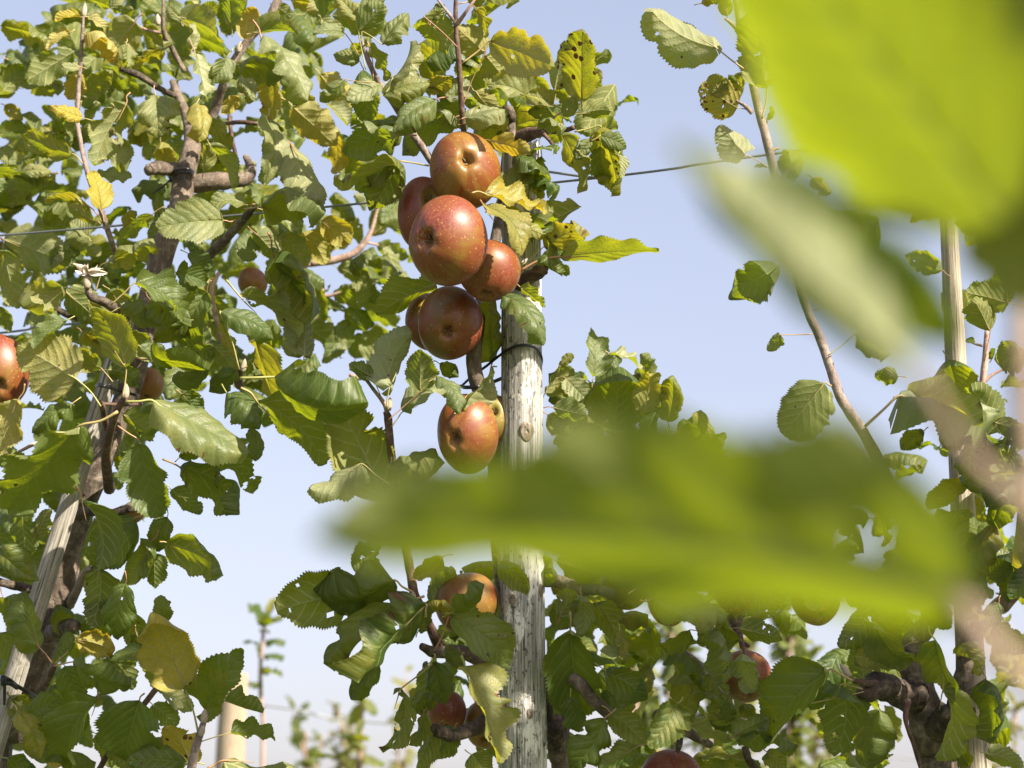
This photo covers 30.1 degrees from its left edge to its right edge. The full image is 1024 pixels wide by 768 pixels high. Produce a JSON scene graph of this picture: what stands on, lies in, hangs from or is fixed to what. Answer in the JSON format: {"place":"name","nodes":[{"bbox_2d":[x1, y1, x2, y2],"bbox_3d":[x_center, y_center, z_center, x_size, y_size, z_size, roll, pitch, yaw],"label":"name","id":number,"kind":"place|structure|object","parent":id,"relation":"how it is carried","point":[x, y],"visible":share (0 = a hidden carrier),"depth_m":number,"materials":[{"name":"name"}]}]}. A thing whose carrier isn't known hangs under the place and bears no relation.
{"place":"outdoors","nodes":[
{"label":"outdoors","id":0,"kind":"place"},
{"bbox_2d":[0,0,1023,767],"label":"sky","id":1,"kind":"structure","parent":0,"point":[672,304],"materials":[{"name":"blue"}]},
{"bbox_2d":[991,741,1009,767],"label":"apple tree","id":2,"kind":"object","parent":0,"point":[995,765],"visible":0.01,"depth_m":7.52,"materials":[{"name":"green plant"}]},
{"bbox_3d":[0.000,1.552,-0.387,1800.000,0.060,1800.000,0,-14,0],"label":"ground","id":3,"kind":"structure","parent":0,"visible":0},
{"bbox_2d":[0,303,133,761],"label":"wooden stake","id":4,"kind":"object","parent":3,"relation":"on","point":[18,666],"visible":0.62,"depth_m":1.93,"materials":[{"name":"grey wood"}]},
{"bbox_2d":[0,675,36,704],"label":"cable tie","id":5,"kind":"object","parent":4,"relation":"attached to","point":[5,681],"visible":0.96,"depth_m":1.90,"materials":[{"name":"black plastic"}]},
{"bbox_2d":[95,383,138,397],"bbox_3d":[-0.397,0.007,1.936,0.063,0.016,0.039,11,-18,-39],"label":"cable tie","id":6,"kind":"object","parent":4,"relation":"attached to","point":[107,386],"visible":0.85,"depth_m":1.92,"materials":[{"name":"black plastic"}]},
{"bbox_2d":[0,0,412,767],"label":"apple tree","id":7,"kind":"object","parent":3,"relation":"on","point":[110,70],"visible":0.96,"depth_m":1.94,"materials":[{"name":"green plant"}]},
{"bbox_2d":[0,334,29,401],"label":"apple","id":8,"kind":"object","parent":7,"relation":"hanging from","point":[13,379],"visible":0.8,"depth_m":1.98,"materials":[{"name":"red plant"}]},
{"bbox_2d":[0,322,83,333],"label":"trellis wire","id":9,"kind":"object","parent":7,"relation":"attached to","point":[33,327],"visible":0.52,"depth_m":2.14,"materials":[{"name":"grey metal"}]},
{"bbox_2d":[126,502,143,522],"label":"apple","id":10,"kind":"object","parent":7,"relation":"hanging from","point":[135,514],"visible":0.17,"depth_m":2.02,"materials":[{"name":"plant"}]},
{"bbox_2d":[139,367,164,402],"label":"apple","id":11,"kind":"object","parent":7,"relation":"hanging from","point":[153,386],"visible":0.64,"depth_m":2.05,"materials":[{"name":"red plant"}]},
{"bbox_2d":[151,167,194,193],"bbox_3d":[-0.362,-0.224,2.070,0.053,0.035,0.032,-10,-17,34],"label":"cable tie","id":12,"kind":"object","parent":7,"relation":"attached to","point":[187,171],"visible":0.93,"depth_m":2.05,"materials":[{"name":"black plastic"}]},
{"bbox_2d":[238,267,267,292],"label":"apple","id":13,"kind":"object","parent":7,"relation":"hanging from","point":[251,276],"visible":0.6,"depth_m":2.19,"materials":[{"name":"red plant"}]},
{"bbox_2d":[215,672,247,767],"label":"post","id":14,"kind":"object","parent":3,"relation":"on","point":[229,745],"visible":0.48,"depth_m":4.97,"materials":[{"name":"brown wood"}]},
{"bbox_2d":[263,704,995,762],"bbox_3d":[0.651,1.086,5.851,3.487,0.130,0.186,8,-16,-29],"label":"trellis wire","id":15,"kind":"object","parent":14,"relation":"attached to","point":[317,715],"visible":0.34,"depth_m":5.17,"materials":[{"name":"grey metal"}]},
{"bbox_2d":[243,598,285,766],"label":"apple tree","id":16,"kind":"object","parent":3,"relation":"on","point":[264,619],"visible":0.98,"depth_m":4.00,"materials":[{"name":"green plant"}]},
{"bbox_2d":[286,695,322,767],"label":"apple tree","id":17,"kind":"object","parent":3,"relation":"on","point":[298,737],"visible":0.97,"depth_m":6.60,"materials":[{"name":"green plant"}]},
{"bbox_2d":[321,700,367,767],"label":"apple tree","id":18,"kind":"object","parent":3,"relation":"on","point":[348,760],"visible":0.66,"depth_m":8.12,"materials":[{"name":"green plant"}]},
{"bbox_2d":[307,698,385,767],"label":"apple tree","id":19,"kind":"object","parent":3,"relation":"on","point":[358,737],"visible":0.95,"depth_m":4.60,"materials":[{"name":"green plant"}]},
{"bbox_2d":[386,665,432,767],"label":"apple tree","id":20,"kind":"object","parent":3,"relation":"on","point":[398,763],"visible":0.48,"depth_m":7.13,"materials":[{"name":"green plant"}]},
{"bbox_2d":[500,139,546,767],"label":"wooden stake","id":21,"kind":"object","parent":3,"relation":"on","point":[524,690],"visible":0.53,"depth_m":1.88,"materials":[{"name":"grey wood"}]},
{"bbox_2d":[0,151,788,236],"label":"trellis wire","id":22,"kind":"object","parent":21,"relation":"attached to","point":[361,203],"visible":0.41,"depth_m":1.99,"materials":[{"name":"grey metal"}]},
{"bbox_2d":[460,344,542,388],"bbox_3d":[-0.012,-0.012,1.891,0.087,0.047,0.062,5,-15,-20],"label":"cable tie","id":23,"kind":"object","parent":21,"relation":"attached to","point":[464,386],"visible":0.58,"depth_m":1.88,"materials":[{"name":"black plastic"}]},
{"bbox_2d":[549,171,595,178],"bbox_3d":[0.055,-0.210,1.911,0.107,0.025,0.010,-3,-14,12],"label":"trellis wire","id":24,"kind":"object","parent":21,"relation":"attached to","point":[568,174],"visible":0.19,"depth_m":1.91,"materials":[{"name":"silver metal"}]},
{"bbox_2d":[274,0,807,767],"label":"apple tree","id":25,"kind":"object","parent":3,"relation":"on","point":[514,64],"visible":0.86,"depth_m":1.85,"materials":[{"name":"green plant"}]},
{"bbox_2d":[405,293,429,349],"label":"apple","id":26,"kind":"object","parent":25,"relation":"hanging from","point":[412,314],"visible":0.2,"depth_m":1.90,"materials":[{"name":"red plant"}]},
{"bbox_2d":[398,176,438,244],"bbox_3d":[-0.086,-0.167,1.875,0.052,0.074,0.055,-5,-15,20],"label":"apple","id":27,"kind":"object","parent":25,"relation":"hanging from","point":[420,192],"visible":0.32,"depth_m":1.86,"materials":[{"name":"red plant"}]},
{"bbox_2d":[427,691,465,727],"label":"apple","id":28,"kind":"object","parent":25,"relation":"hanging from","point":[452,712],"visible":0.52,"depth_m":1.96,"materials":[{"name":"red plant"}]},
{"bbox_2d":[409,195,487,285],"bbox_3d":[-0.059,-0.134,1.776,0.074,0.083,0.072,0,-14,0],"label":"apple","id":29,"kind":"object","parent":25,"relation":"hanging from","point":[448,241],"visible":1,"depth_m":1.75,"materials":[{"name":"red plant"}]},
{"bbox_2d":[418,286,482,359],"bbox_3d":[-0.060,-0.060,1.866,0.064,0.072,0.064,0,-14,0],"label":"apple","id":30,"kind":"object","parent":25,"relation":"hanging from","point":[450,322],"visible":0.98,"depth_m":1.84,"materials":[{"name":"red plant"}]},
{"bbox_2d":[430,131,500,207],"bbox_3d":[-0.045,-0.206,1.835,0.069,0.076,0.064,13,-19,-41],"label":"apple","id":31,"kind":"object","parent":25,"relation":"hanging from","point":[464,164],"visible":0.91,"depth_m":1.81,"materials":[{"name":"red plant"}]},
{"bbox_2d":[436,570,498,633],"bbox_3d":[-0.045,0.218,1.901,0.064,0.067,0.061,0,-14,0],"label":"apple","id":32,"kind":"object","parent":25,"relation":"hanging from","point":[449,589],"visible":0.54,"depth_m":1.88,"materials":[{"name":"red plant"}]},
{"bbox_2d":[437,394,498,464],"bbox_3d":[-0.043,0.048,1.835,0.059,0.076,0.058,0,-14,0],"label":"apple","id":33,"kind":"object","parent":25,"relation":"hanging from","point":[471,434],"visible":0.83,"depth_m":1.81,"materials":[{"name":"red plant"}]},
{"bbox_2d":[464,702,492,748],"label":"apple","id":34,"kind":"object","parent":25,"relation":"hanging from","point":[474,711],"visible":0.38,"depth_m":1.99,"materials":[{"name":"plant"}]},
{"bbox_2d":[462,239,520,300],"bbox_3d":[-0.022,-0.111,1.829,0.061,0.064,0.063,0,-14,0],"label":"apple","id":35,"kind":"object","parent":25,"relation":"hanging from","point":[496,277],"visible":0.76,"depth_m":1.81,"materials":[{"name":"red plant"}]},
{"bbox_2d":[489,395,504,441],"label":"apple","id":36,"kind":"object","parent":25,"relation":"hanging from","point":[497,407],"visible":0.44,"depth_m":1.89,"materials":[{"name":"yellow plant"}]},
{"bbox_2d":[605,591,638,609],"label":"apple","id":37,"kind":"object","parent":25,"relation":"hanging from","point":[626,604],"visible":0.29,"depth_m":1.91,"materials":[{"name":"green plant"}]},
{"bbox_2d":[649,607,679,626],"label":"apple","id":38,"kind":"object","parent":25,"relation":"hanging from","point":[654,615],"visible":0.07,"depth_m":1.95,"materials":[{"name":"green plant"}]},
{"bbox_2d":[642,749,699,767],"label":"apple","id":39,"kind":"object","parent":25,"relation":"hanging from","point":[669,758],"visible":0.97,"depth_m":1.91,"materials":[{"name":"red plant"}]},
{"bbox_2d":[719,602,752,614],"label":"apple","id":40,"kind":"object","parent":25,"relation":"hanging from","point":[732,609],"visible":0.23,"depth_m":1.92,"materials":[{"name":"green plant"}]},
{"bbox_2d":[726,650,770,702],"bbox_3d":[0.236,0.296,1.931,0.054,0.052,0.052,0,-14,0],"label":"apple","id":41,"kind":"object","parent":25,"relation":"hanging from","point":[762,667],"visible":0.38,"depth_m":1.91,"materials":[{"name":"red plant"}]},
{"bbox_2d":[624,664,660,740],"bbox_3d":[0.288,1.646,4.399,0.143,2.176,0.134,0,-14,0],"label":"apple tree","id":42,"kind":"object","parent":3,"relation":"on","point":[657,675],"visible":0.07,"depth_m":4.61,"materials":[{"name":"green plant"}]},
{"bbox_2d":[636,668,662,751],"bbox_3d":[0.394,2.035,6.076,0.269,2.232,0.482,7,-16,-27],"label":"apple tree","id":43,"kind":"object","parent":3,"relation":"on","point":[658,749],"depth_m":6.26,"materials":[{"name":"green plant"}]},
{"bbox_2d":[311,0,1023,688],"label":"apple tree","id":44,"kind":"object","parent":3,"relation":"on","point":[907,114],"visible":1,"depth_m":0.34,"materials":[{"name":"green plant"}]},
{"bbox_2d":[638,610,703,750],"bbox_3d":[0.424,1.697,5.000,0.290,2.367,0.343,0,-14,0],"label":"apple tree","id":45,"kind":"object","parent":3,"relation":"on","point":[666,675],"visible":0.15,"depth_m":5.21,"materials":[{"name":"green plant"}]},
{"bbox_2d":[681,699,722,758],"bbox_3d":[0.623,1.879,5.449,0.308,2.231,0.287,-9,-17,33],"label":"apple tree","id":46,"kind":"object","parent":3,"relation":"on","point":[693,743],"visible":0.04,"depth_m":5.61,"materials":[{"name":"green plant"}]},
{"bbox_2d":[723,635,768,767],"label":"apple tree","id":47,"kind":"object","parent":3,"relation":"on","point":[753,644],"visible":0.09,"depth_m":6.57,"materials":[{"name":"green plant"}]},
{"bbox_2d":[768,605,822,767],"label":"apple tree","id":48,"kind":"object","parent":3,"relation":"on","point":[792,731],"visible":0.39,"depth_m":5.01,"materials":[{"name":"green plant"}]},
{"bbox_2d":[804,707,843,767],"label":"apple tree","id":49,"kind":"object","parent":3,"relation":"on","point":[816,758],"visible":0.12,"depth_m":6.02,"materials":[{"name":"green plant"}]},
{"bbox_2d":[640,0,1023,767],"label":"apple tree","id":50,"kind":"object","parent":3,"relation":"on","point":[860,672],"visible":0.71,"depth_m":1.87,"materials":[{"name":"green plant"}]},
{"bbox_2d":[793,607,835,625],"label":"apple","id":51,"kind":"object","parent":50,"relation":"hanging from","point":[814,618],"visible":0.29,"depth_m":1.94,"materials":[{"name":"green plant"}]},
{"bbox_2d":[940,234,991,767],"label":"wooden stake","id":52,"kind":"object","parent":3,"relation":"on","point":[950,263],"visible":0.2,"depth_m":1.96,"materials":[{"name":"brown wood"}]},
{"bbox_2d":[1006,688,1023,764],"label":"apple tree","id":53,"kind":"object","parent":3,"relation":"on","point":[1018,706],"visible":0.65,"depth_m":6.10,"materials":[{"name":"green plant"}]}
]}

